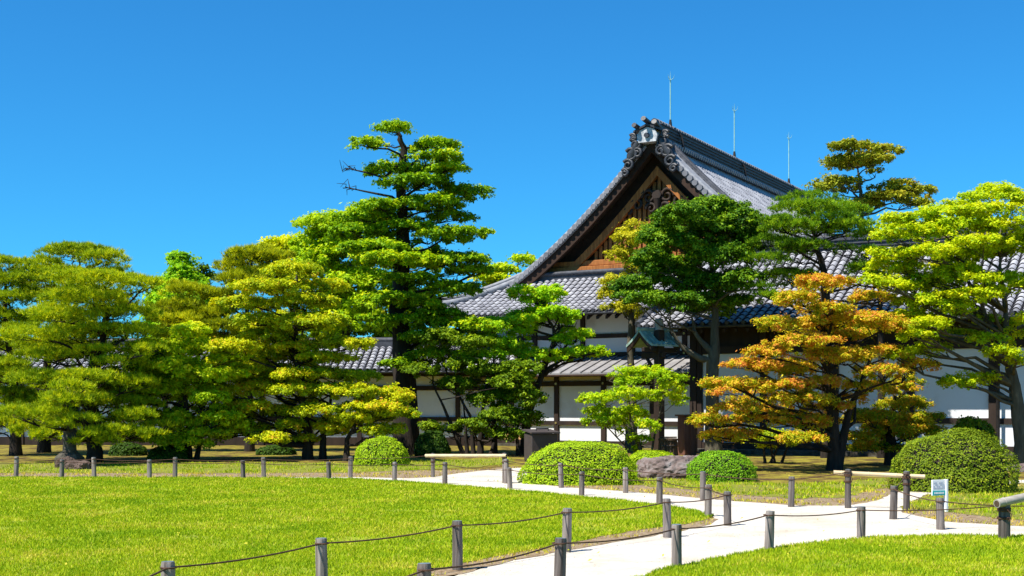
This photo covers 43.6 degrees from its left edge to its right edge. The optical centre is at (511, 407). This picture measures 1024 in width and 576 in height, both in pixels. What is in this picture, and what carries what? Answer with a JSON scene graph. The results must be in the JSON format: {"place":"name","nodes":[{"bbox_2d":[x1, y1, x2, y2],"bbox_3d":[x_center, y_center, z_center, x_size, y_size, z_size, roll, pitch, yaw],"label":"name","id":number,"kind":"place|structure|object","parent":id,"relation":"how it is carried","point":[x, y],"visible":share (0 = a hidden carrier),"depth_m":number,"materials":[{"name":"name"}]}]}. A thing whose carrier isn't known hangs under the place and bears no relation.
{"place":"outdoors","nodes":[
{"label":"outdoors","id":0,"kind":"place"},
{"bbox_2d":[0,475,713,575],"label":"lawn","id":1,"kind":"structure","parent":0,"point":[589,519],"depth_m":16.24,"materials":[{"name":"plant"}]},
{"bbox_2d":[59,460,64,477],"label":"fence post","id":2,"kind":"object","parent":1,"relation":"on","point":[61,471],"visible":0.77,"depth_m":28.89,"materials":[{"name":"grey wood"}]},
{"bbox_2d":[147,460,151,477],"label":"fence post","id":3,"kind":"object","parent":1,"relation":"on","point":[149,469],"visible":0.84,"depth_m":28.72,"materials":[{"name":"grey wood"}]},
{"bbox_2d":[161,561,174,575],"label":"fence post","id":4,"kind":"object","parent":1,"relation":"on","point":[168,572],"visible":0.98,"depth_m":9.45,"materials":[{"name":"grey wood"}]},
{"bbox_2d":[173,457,176,476],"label":"fence post","id":5,"kind":"object","parent":1,"relation":"on","point":[174,468],"visible":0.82,"depth_m":29.05,"materials":[{"name":"grey wood"}]},
{"bbox_2d":[240,460,245,477],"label":"fence post","id":6,"kind":"object","parent":1,"relation":"on","point":[243,474],"visible":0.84,"depth_m":28.73,"materials":[{"name":"grey wood"}]},
{"bbox_2d":[315,538,327,575],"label":"fence post","id":7,"kind":"object","parent":1,"relation":"on","point":[321,562],"visible":0.99,"depth_m":11.00,"materials":[{"name":"grey wood"}]},
{"bbox_2d":[326,462,330,477],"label":"fence post","id":8,"kind":"object","parent":1,"relation":"on","point":[328,469],"visible":0.8,"depth_m":28.40,"materials":[{"name":"grey wood"}]},
{"bbox_2d":[7,460,1011,575],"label":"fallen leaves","id":9,"kind":"object","parent":1,"relation":"on","point":[427,510],"visible":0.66,"depth_m":19.07,"materials":[{"name":"plant"}]},
{"bbox_2d":[704,484,711,517],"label":"fence post","id":10,"kind":"object","parent":1,"relation":"on","point":[708,503],"visible":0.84,"depth_m":18.71,"materials":[{"name":"grey wood"}]},
{"bbox_2d":[0,445,1023,575],"bbox_3d":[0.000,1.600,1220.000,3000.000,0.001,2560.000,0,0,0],"label":"ground","id":11,"kind":"structure","parent":0,"point":[796,466],"depth_m":39.77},
{"bbox_2d":[14,456,18,476],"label":"fence post","id":12,"kind":"object","parent":11,"relation":"on","point":[16,469],"visible":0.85,"depth_m":29.38,"materials":[{"name":"grey wood"}]},
{"bbox_2d":[0,253,51,455],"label":"pine tree","id":13,"kind":"object","parent":11,"relation":"on","point":[15,275],"visible":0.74,"depth_m":42.80,"materials":[{"name":"green plant"}]},
{"bbox_2d":[0,239,141,452],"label":"pine tree","id":14,"kind":"object","parent":11,"relation":"on","point":[88,251],"visible":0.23,"depth_m":45.54,"materials":[{"name":"green plant"}]},
{"bbox_2d":[91,457,96,476],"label":"fence post","id":15,"kind":"object","parent":11,"relation":"on","point":[94,473],"visible":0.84,"depth_m":29.21,"materials":[{"name":"grey wood"}]},
{"bbox_2d":[0,267,189,461],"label":"pine tree","id":16,"kind":"object","parent":11,"relation":"on","point":[93,384],"visible":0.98,"depth_m":36.95,"materials":[{"name":"green plant"}]},
{"bbox_2d":[107,442,147,455],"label":"shrub","id":17,"kind":"object","parent":11,"relation":"on","point":[127,449],"visible":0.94,"depth_m":42.76,"materials":[{"name":"green plant"}]},
{"bbox_2d":[146,444,192,461],"bbox_3d":[-10.395,1.362,38.756,1.406,0.574,1.357,0,0,0],"label":"shrub","id":18,"kind":"object","parent":11,"relation":"on","point":[160,454],"visible":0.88,"depth_m":38.30,"materials":[{"name":"green plant"}]},
{"bbox_2d":[133,247,223,337],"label":"conifer tree","id":19,"kind":"object","parent":11,"relation":"on","point":[178,268],"visible":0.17,"depth_m":77.41,"materials":[{"name":"green plant"}]},
{"bbox_2d":[108,320,256,459],"bbox_3d":[-10.114,-0.522,39.223,4.722,4.382,4.053,0,0,0],"label":"maple tree","id":20,"kind":"object","parent":11,"relation":"on","point":[177,368],"visible":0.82,"depth_m":38.26,"materials":[{"name":"green plant"}]},
{"bbox_2d":[140,278,224,402],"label":"pine tree","id":21,"kind":"object","parent":11,"relation":"on","point":[177,308],"visible":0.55,"depth_m":46.33,"materials":[{"name":"green plant"}]},
{"bbox_2d":[193,262,216,286],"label":"conifer tree","id":22,"kind":"object","parent":11,"relation":"on","point":[203,267],"visible":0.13,"depth_m":81.67,"materials":[{"name":"green plant"}]},
{"bbox_2d":[188,242,300,451],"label":"pine tree","id":23,"kind":"object","parent":11,"relation":"on","point":[235,256],"visible":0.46,"depth_m":46.51,"materials":[{"name":"green plant"}]},
{"bbox_2d":[0,457,513,472],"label":"verge grass","id":24,"kind":"structure","parent":11,"relation":"on","point":[296,470],"depth_m":34.25,"materials":[{"name":"green plant"}]},
{"bbox_2d":[54,456,74,467],"bbox_3d":[-11.954,1.491,34.296,0.604,0.417,0.464,0,0,0],"label":"garden rock","id":25,"kind":"object","parent":24,"relation":"on","point":[57,463],"visible":0.32,"depth_m":34.12,"materials":[{"name":"grey stone"}]},
{"bbox_2d":[54,387,84,463],"bbox_3d":[-12.270,0.395,35.500,1.100,2.310,0.953,0,0,0],"label":"trunk","id":26,"kind":"object","parent":24,"relation":"on","point":[70,449],"visible":0.44,"depth_m":35.34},
{"bbox_2d":[64,460,91,468],"bbox_3d":[-11.343,1.524,33.438,0.703,0.351,0.547,0,0,0],"label":"garden rock","id":27,"kind":"object","parent":24,"relation":"on","point":[85,464],"visible":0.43,"depth_m":33.26,"materials":[{"name":"grey stone"}]},
{"bbox_2d":[354,435,410,465],"bbox_3d":[-3.624,1.192,35.723,1.605,0.894,1.537,0,0,0],"label":"clipped bush","id":28,"kind":"object","parent":24,"relation":"on","point":[386,447],"visible":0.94,"depth_m":35.22,"materials":[{"name":"green plant"}]},
{"bbox_2d":[0,335,522,445],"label":"roofed corridor","id":29,"kind":"object","parent":11,"relation":"on","point":[430,406],"visible":0.15,"depth_m":54.46,"materials":[{"name":"tile"}]},
{"bbox_2d":[261,457,265,476],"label":"fence post","id":30,"kind":"object","parent":11,"relation":"on","point":[263,467],"visible":0.88,"depth_m":29.05,"materials":[{"name":"grey wood"}]},
{"bbox_2d":[256,444,296,454],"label":"shrub","id":31,"kind":"object","parent":11,"relation":"on","point":[275,449],"visible":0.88,"depth_m":43.48,"materials":[{"name":"green plant"}]},
{"bbox_2d":[181,257,383,459],"bbox_3d":[-6.984,-1.559,39.525,6.130,6.456,5.404,0,0,0],"label":"layered tree","id":32,"kind":"object","parent":11,"relation":"on","point":[301,373],"visible":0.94,"depth_m":38.72,"materials":[{"name":"green plant"}]},
{"bbox_2d":[256,232,309,310],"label":"broadleaf tree","id":33,"kind":"object","parent":11,"relation":"on","point":[281,240],"visible":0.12,"depth_m":69.30,"materials":[{"name":"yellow plant"}]},
{"bbox_2d":[284,202,448,337],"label":"broadleaf tree","id":34,"kind":"object","parent":11,"relation":"on","point":[365,280],"visible":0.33,"depth_m":58.61,"materials":[{"name":"green plant"}]},
{"bbox_2d":[317,378,422,460],"bbox_3d":[-4.139,0.374,38.351,2.617,2.588,3.140,0,0,-34],"label":"tree","id":35,"kind":"object","parent":11,"relation":"on","point":[390,404],"visible":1,"depth_m":37.98,"materials":[{"name":"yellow plant"}]},
{"bbox_2d":[392,462,396,479],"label":"fence post","id":36,"kind":"object","parent":11,"relation":"on","point":[394,471],"visible":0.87,"depth_m":27.94,"materials":[{"name":"grey wood"}]},
{"bbox_2d":[321,118,496,454],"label":"layered tree","id":37,"kind":"object","parent":11,"relation":"on","point":[385,247],"visible":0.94,"depth_m":43.19,"materials":[{"name":"green plant"}]},
{"bbox_2d":[413,430,451,457],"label":"shrub","id":38,"kind":"object","parent":11,"relation":"on","point":[430,442],"visible":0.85,"depth_m":41.41,"materials":[{"name":"green plant"}]},
{"bbox_2d":[442,462,447,483],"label":"fence post","id":39,"kind":"object","parent":11,"relation":"on","point":[444,475],"visible":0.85,"depth_m":26.76,"materials":[{"name":"grey wood"}]},
{"bbox_2d":[452,520,462,569],"bbox_3d":[-0.536,1.412,12.551,0.110,0.620,0.109,0,-1,-13],"label":"fence post","id":40,"kind":"object","parent":11,"relation":"on","point":[457,546],"visible":0.91,"depth_m":12.51,"materials":[{"name":"grey wood"}]},
{"bbox_2d":[399,325,550,455],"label":"leafy tree","id":41,"kind":"object","parent":11,"relation":"on","point":[508,374],"visible":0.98,"depth_m":42.36,"materials":[{"name":"green plant"}]},
{"bbox_2d":[450,318,521,453],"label":"tree","id":42,"kind":"object","parent":11,"relation":"on","point":[506,342],"visible":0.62,"depth_m":43.10,"materials":[{"name":"green plant"}]},
{"bbox_2d":[466,251,536,286],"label":"broadleaf tree","id":43,"kind":"object","parent":11,"relation":"on","point":[502,270],"visible":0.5,"depth_m":67.56,"materials":[{"name":"green plant"}]},
{"bbox_2d":[507,468,512,488],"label":"fence post","id":44,"kind":"object","parent":11,"relation":"on","point":[509,478],"visible":0.81,"depth_m":25.17,"materials":[{"name":"grey wood"}]},
{"bbox_2d":[522,428,559,461],"bbox_3d":[0.859,1.095,37.991,0.940,1.010,0.700,0,0,-24],"label":"wooden bin","id":45,"kind":"object","parent":11,"relation":"on","point":[536,439],"visible":0.72,"depth_m":37.77,"materials":[{"name":"wood"}]},
{"bbox_2d":[484,282,614,453],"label":"layered tree","id":46,"kind":"object","parent":11,"relation":"on","point":[544,310],"visible":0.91,"depth_m":44.25,"materials":[{"name":"green plant"}]},
{"bbox_2d":[558,463,563,487],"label":"fence post","id":47,"kind":"object","parent":11,"relation":"on","point":[560,478],"visible":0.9,"depth_m":25.44,"materials":[{"name":"grey wood"}]},
{"bbox_2d":[562,508,571,551],"bbox_3d":[0.604,1.412,14.142,0.109,0.617,0.109,2,0,10],"label":"fence post","id":48,"kind":"object","parent":11,"relation":"on","point":[567,527],"visible":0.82,"depth_m":14.11,"materials":[{"name":"grey wood"}]},
{"bbox_2d":[579,472,584,495],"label":"fence post","id":49,"kind":"object","parent":11,"relation":"on","point":[581,484],"visible":0.84,"depth_m":23.23,"materials":[{"name":"grey wood"}]},
{"bbox_2d":[595,218,648,451],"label":"leafy tree","id":50,"kind":"object","parent":11,"relation":"on","point":[623,252],"visible":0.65,"depth_m":46.86,"materials":[{"name":"yellow plant"}]},
{"bbox_2d":[623,467,627,492],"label":"fence post","id":51,"kind":"object","parent":11,"relation":"on","point":[625,481],"visible":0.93,"depth_m":23.89,"materials":[{"name":"grey wood"}]},
{"bbox_2d":[574,364,693,454],"bbox_3d":[3.672,0.133,39.058,3.613,3.101,3.322,0,0,0],"label":"tree","id":52,"kind":"object","parent":11,"relation":"on","point":[622,415],"visible":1,"depth_m":38.52,"materials":[{"name":"green plant"}]},
{"bbox_2d":[629,449,672,462],"bbox_3d":[4.101,1.418,37.199,1.579,0.428,1.446,0,0,0],"label":"clipped bush","id":53,"kind":"object","parent":11,"relation":"on","point":[637,455],"visible":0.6,"depth_m":36.82,"materials":[{"name":"green plant"}]},
{"bbox_2d":[626,318,679,449],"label":"lantern post","id":54,"kind":"object","parent":11,"relation":"on","point":[657,339],"visible":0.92,"depth_m":41.91,"materials":[{"name":"brown wood"}]},
{"bbox_2d":[656,477,662,503],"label":"fence post","id":55,"kind":"object","parent":11,"relation":"on","point":[659,492],"visible":0.77,"depth_m":21.11,"materials":[{"name":"grey wood"}]},
{"bbox_2d":[636,455,693,478],"bbox_3d":[3.482,1.390,29.525,1.458,0.621,1.028,0,0,0],"label":"garden rock","id":56,"kind":"object","parent":11,"relation":"on","point":[669,464],"visible":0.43,"depth_m":29.13,"materials":[{"name":"grey stone"}]},
{"bbox_2d":[663,498,670,537],"bbox_3d":[1.904,1.413,15.702,0.108,0.613,0.112,-1,1,23],"label":"fence post","id":57,"kind":"object","parent":11,"relation":"on","point":[666,516],"visible":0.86,"depth_m":15.66,"materials":[{"name":"grey wood"}]},
{"bbox_2d":[658,437,677,455],"bbox_3d":[4.692,1.232,38.500,0.640,0.743,0.640,0,0,0],"label":"wooden tub","id":58,"kind":"object","parent":11,"relation":"on","point":[669,444],"visible":0.63,"depth_m":38.26,"materials":[{"name":"brown wood"}]},
{"bbox_2d":[671,524,681,565],"bbox_3d":[1.651,1.434,12.829,0.108,0.545,0.109,-2,2,-44],"label":"fence post","id":59,"kind":"object","parent":11,"relation":"on","point":[676,538],"visible":0.9,"depth_m":12.78,"materials":[{"name":"grey wood"}]},
{"bbox_2d":[675,414,697,454],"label":"wooden screen","id":60,"kind":"object","parent":11,"relation":"on","point":[687,440],"visible":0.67,"depth_m":43.31,"materials":[{"name":"brown wood"}]},
{"bbox_2d":[604,192,769,453],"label":"clumped tree","id":61,"kind":"object","parent":11,"relation":"on","point":[685,227],"visible":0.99,"depth_m":41.27,"materials":[{"name":"green plant"}]},
{"bbox_2d":[683,455,697,460],"bbox_3d":[4.219,1.395,30.003,0.768,0.610,0.595,0,0,0],"label":"garden rock","id":62,"kind":"object","parent":11,"relation":"on","point":[690,457],"visible":0.08,"depth_m":29.94,"materials":[{"name":"grey stone"}]},
{"bbox_2d":[700,471,705,499],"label":"fence post","id":63,"kind":"object","parent":11,"relation":"on","point":[702,483],"visible":0.78,"depth_m":22.11,"materials":[{"name":"grey wood"}]},
{"bbox_2d":[739,427,788,462],"bbox_3d":[7.369,1.101,37.096,1.996,1.144,1.868,0,0,0],"label":"tree","id":64,"kind":"object","parent":11,"relation":"on","point":[769,446],"visible":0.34,"depth_m":36.96,"materials":[{"name":"green plant"}]},
{"bbox_2d":[788,476,794,506],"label":"fence post","id":65,"kind":"object","parent":11,"relation":"on","point":[791,489],"visible":0.87,"depth_m":20.52,"materials":[{"name":"grey wood"}]},
{"bbox_2d":[686,271,941,469],"bbox_3d":[7.795,-0.901,33.144,6.689,5.154,4.986,0,0,0],"label":"layered tree","id":66,"kind":"object","parent":11,"relation":"on","point":[823,318],"visible":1,"depth_m":32.27,"materials":[{"name":"orange plant"}]},
{"bbox_2d":[738,188,891,457],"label":"pine tree","id":67,"kind":"object","parent":11,"relation":"on","point":[845,218],"visible":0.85,"depth_m":40.39,"materials":[{"name":"green plant"}]},
{"bbox_2d":[635,222,1023,458],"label":"palace wing","id":68,"kind":"structure","parent":11,"relation":"on","point":[738,331],"depth_m":44.00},
{"bbox_2d":[857,506,865,537],"bbox_3d":[4.286,1.450,15.698,0.112,0.493,0.108,0,2,-12],"label":"fence post","id":69,"kind":"object","parent":11,"relation":"on","point":[861,524],"visible":0.84,"depth_m":15.66,"materials":[{"name":"grey wood"}]},
{"bbox_2d":[801,137,938,227],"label":"layered tree","id":70,"kind":"object","parent":11,"relation":"on","point":[897,190],"visible":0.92,"depth_m":47.54,"materials":[{"name":"green plant"}]},
{"bbox_2d":[827,372,948,464],"bbox_3d":[10.434,0.309,36.045,3.601,2.735,2.904,0,0,0],"label":"layered tree","id":71,"kind":"object","parent":11,"relation":"on","point":[887,427],"visible":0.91,"depth_m":35.52,"materials":[{"name":"green plant"}]},
{"bbox_2d":[854,180,1023,462],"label":"pine tree","id":72,"kind":"object","parent":11,"relation":"on","point":[951,260],"visible":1,"depth_m":32.77,"materials":[{"name":"green plant"}]},
{"bbox_2d":[936,498,944,529],"bbox_3d":[5.598,1.439,16.738,0.109,0.532,0.111,-2,-2,31],"label":"fence post","id":73,"kind":"object","parent":11,"relation":"on","point":[940,522],"visible":0.84,"depth_m":16.70,"materials":[{"name":"grey wood"}]},
{"bbox_2d":[950,414,1000,455],"bbox_3d":[12.490,0.920,34.733,1.512,1.491,1.426,0,0,0],"label":"clipped bush","id":74,"kind":"object","parent":11,"relation":"on","point":[973,422],"visible":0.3,"depth_m":34.45,"materials":[{"name":"green plant"}]},
{"bbox_2d":[1006,463,1023,471],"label":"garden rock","id":75,"kind":"object","parent":11,"relation":"on","point":[1022,466],"visible":0.12,"depth_m":31.99,"materials":[{"name":"grey stone"}]},
{"bbox_2d":[0,466,1023,525],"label":"verge dirt","id":76,"kind":"structure","parent":0,"point":[759,498],"depth_m":24.76,"materials":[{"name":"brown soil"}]},
{"bbox_2d":[2,466,1023,525],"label":"dry tufts","id":77,"kind":"object","parent":76,"relation":"on","point":[654,490],"visible":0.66,"depth_m":24.39,"materials":[{"name":"yellow plant"}]},
{"bbox_2d":[517,440,640,485],"bbox_3d":[1.395,1.151,27.260,2.673,0.984,2.088,0,0,0],"label":"clipped bush","id":78,"kind":"object","parent":76,"relation":"on","point":[590,455],"visible":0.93,"depth_m":26.60,"materials":[{"name":"green leaf foliage"}]},
{"bbox_2d":[0,0,1023,337],"label":"sky","id":79,"kind":"structure","parent":0,"point":[150,129],"materials":[{"name":"blue"}]},
{"bbox_2d":[416,518,717,575],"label":"lawn edge dirt","id":80,"kind":"structure","parent":0,"point":[450,571],"depth_m":14.53,"materials":[{"name":"brown soil"}]},
{"bbox_2d":[386,515,712,575],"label":"dry tufts","id":81,"kind":"object","parent":80,"relation":"on","point":[617,535],"visible":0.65,"depth_m":14.46,"materials":[{"name":"beige plant"}]},
{"bbox_2d":[417,72,822,447],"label":"palace hall","id":82,"kind":"structure","parent":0,"point":[665,164],"depth_m":54.35,"materials":[{"name":"tile"}]},
{"bbox_2d":[291,468,1023,575],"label":"gravel path","id":83,"kind":"structure","parent":0,"point":[620,563],"depth_m":16.59,"materials":[{"name":"grey gravel"}]},
{"bbox_2d":[348,456,352,477],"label":"fence post","id":84,"kind":"object","parent":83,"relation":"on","point":[350,469],"visible":0.85,"depth_m":28.89,"materials":[{"name":"grey wood"}]},
{"bbox_2d":[0,456,422,460],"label":"rope","id":85,"kind":"object","parent":84,"relation":"attached to","point":[225,460],"visible":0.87,"depth_m":29.09,"materials":[{"name":"brown fabric"}]},
{"bbox_2d":[417,563,430,575],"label":"fence post","id":86,"kind":"object","parent":83,"relation":"on","point":[425,566],"visible":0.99,"depth_m":8.95,"materials":[{"name":"grey wood"}]},
{"bbox_2d":[425,453,506,482],"bbox_3d":[-1.281,1.354,28.020,0.870,0.809,3.038,0,0,-35],"label":"bamboo barrier","id":87,"kind":"object","parent":83,"relation":"on","point":[432,456],"visible":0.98,"depth_m":27.62,"materials":[{"name":"brown wood"}]},
{"bbox_2d":[504,459,508,483],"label":"fence post","id":88,"kind":"object","parent":83,"relation":"on","point":[506,464],"visible":0.7,"depth_m":26.91,"materials":[{"name":"grey wood"}]},
{"bbox_2d":[505,457,851,479],"bbox_3d":[2.390,1.090,23.545,0.632,0.204,8.849,0,0,-39],"label":"rope","id":89,"kind":"object","parent":88,"relation":"attached to","point":[684,474],"visible":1,"depth_m":22.42,"materials":[{"name":"black fabric"}]},
{"bbox_2d":[554,538,566,575],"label":"fence post","id":90,"kind":"object","parent":83,"relation":"on","point":[560,561],"visible":1,"depth_m":11.05,"materials":[{"name":"grey wood"}]},
{"bbox_2d":[724,491,731,525],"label":"fence post","id":91,"kind":"object","parent":83,"relation":"on","point":[727,509],"visible":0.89,"depth_m":17.25,"materials":[{"name":"grey wood"}]},
{"bbox_2d":[0,461,731,495],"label":"rope","id":92,"kind":"object","parent":91,"relation":"attached to","point":[399,464],"visible":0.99,"depth_m":27.44,"materials":[{"name":"brown fabric"}]},
{"bbox_2d":[149,495,725,575],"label":"rope","id":93,"kind":"object","parent":91,"relation":"attached to","point":[175,567],"visible":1,"depth_m":11.79,"materials":[{"name":"black fabric"}]},
{"bbox_2d":[833,469,924,509],"bbox_3d":[5.763,1.361,20.063,1.399,0.786,0.459,0,0,12],"label":"bamboo barrier","id":94,"kind":"object","parent":83,"relation":"on","point":[848,474],"visible":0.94,"depth_m":20.21,"materials":[{"name":"brown wood"}]},
{"bbox_2d":[889,486,897,518],"bbox_3d":[5.454,1.415,18.285,0.109,0.609,0.111,1,-1,37],"label":"fence post","id":95,"kind":"object","parent":83,"relation":"on","point":[893,501],"visible":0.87,"depth_m":18.25,"materials":[{"name":"grey wood"}]},
{"bbox_2d":[889,473,1023,506],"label":"rope","id":96,"kind":"object","parent":95,"relation":"attached to","point":[944,501],"visible":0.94,"depth_m":17.16,"materials":[{"name":"brown fabric"}]},
{"bbox_2d":[620,477,890,498],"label":"verge grass","id":97,"kind":"structure","parent":0,"point":[749,486],"depth_m":25.63,"materials":[{"name":"green plant"}]},
{"bbox_2d":[685,450,757,481],"bbox_3d":[4.609,1.269,28.161,1.546,0.727,1.537,0,0,0],"label":"clipped bush","id":98,"kind":"object","parent":97,"relation":"on","point":[722,463],"visible":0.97,"depth_m":27.68,"materials":[{"name":"green plant"}]},
{"bbox_2d":[634,532,1023,575],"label":"lawn","id":99,"kind":"structure","parent":0,"point":[864,561],"depth_m":13.01,"materials":[{"name":"plant"}]},
{"bbox_2d":[764,511,774,549],"bbox_3d":[2.877,1.429,14.300,0.108,0.564,0.109,2,-1,26],"label":"fence post","id":100,"kind":"object","parent":99,"relation":"on","point":[769,533],"visible":0.79,"depth_m":14.26,"materials":[{"name":"grey wood"}]},
{"bbox_2d":[407,506,994,575],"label":"rope","id":101,"kind":"object","parent":100,"relation":"attached to","point":[553,543],"visible":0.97,"depth_m":12.21,"materials":[{"name":"black fabric"}]},
{"bbox_2d":[993,493,1023,538],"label":"bamboo barrier","id":102,"kind":"object","parent":99,"relation":"on","point":[1002,505],"visible":0.94,"depth_m":15.45,"materials":[{"name":"brown wood"}]},
{"bbox_2d":[900,483,1023,519],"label":"verge grass","id":103,"kind":"structure","parent":0,"point":[988,514],"depth_m":20.69,"materials":[{"name":"green plant"}]},
{"bbox_2d":[931,479,947,511],"bbox_3d":[6.550,1.397,19.613,0.290,0.605,0.060,0,0,-22],"label":"path sign","id":104,"kind":"object","parent":103,"relation":"on","point":[939,487],"visible":0.96,"depth_m":19.61,"materials":[{"name":"white metal"}]},
{"bbox_2d":[886,427,1022,493],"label":"clipped bush","id":105,"kind":"object","parent":103,"relation":"on","point":[962,463],"visible":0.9,"depth_m":24.17,"materials":[{"name":"green leaf foliage"},{"name":"dark bark"}]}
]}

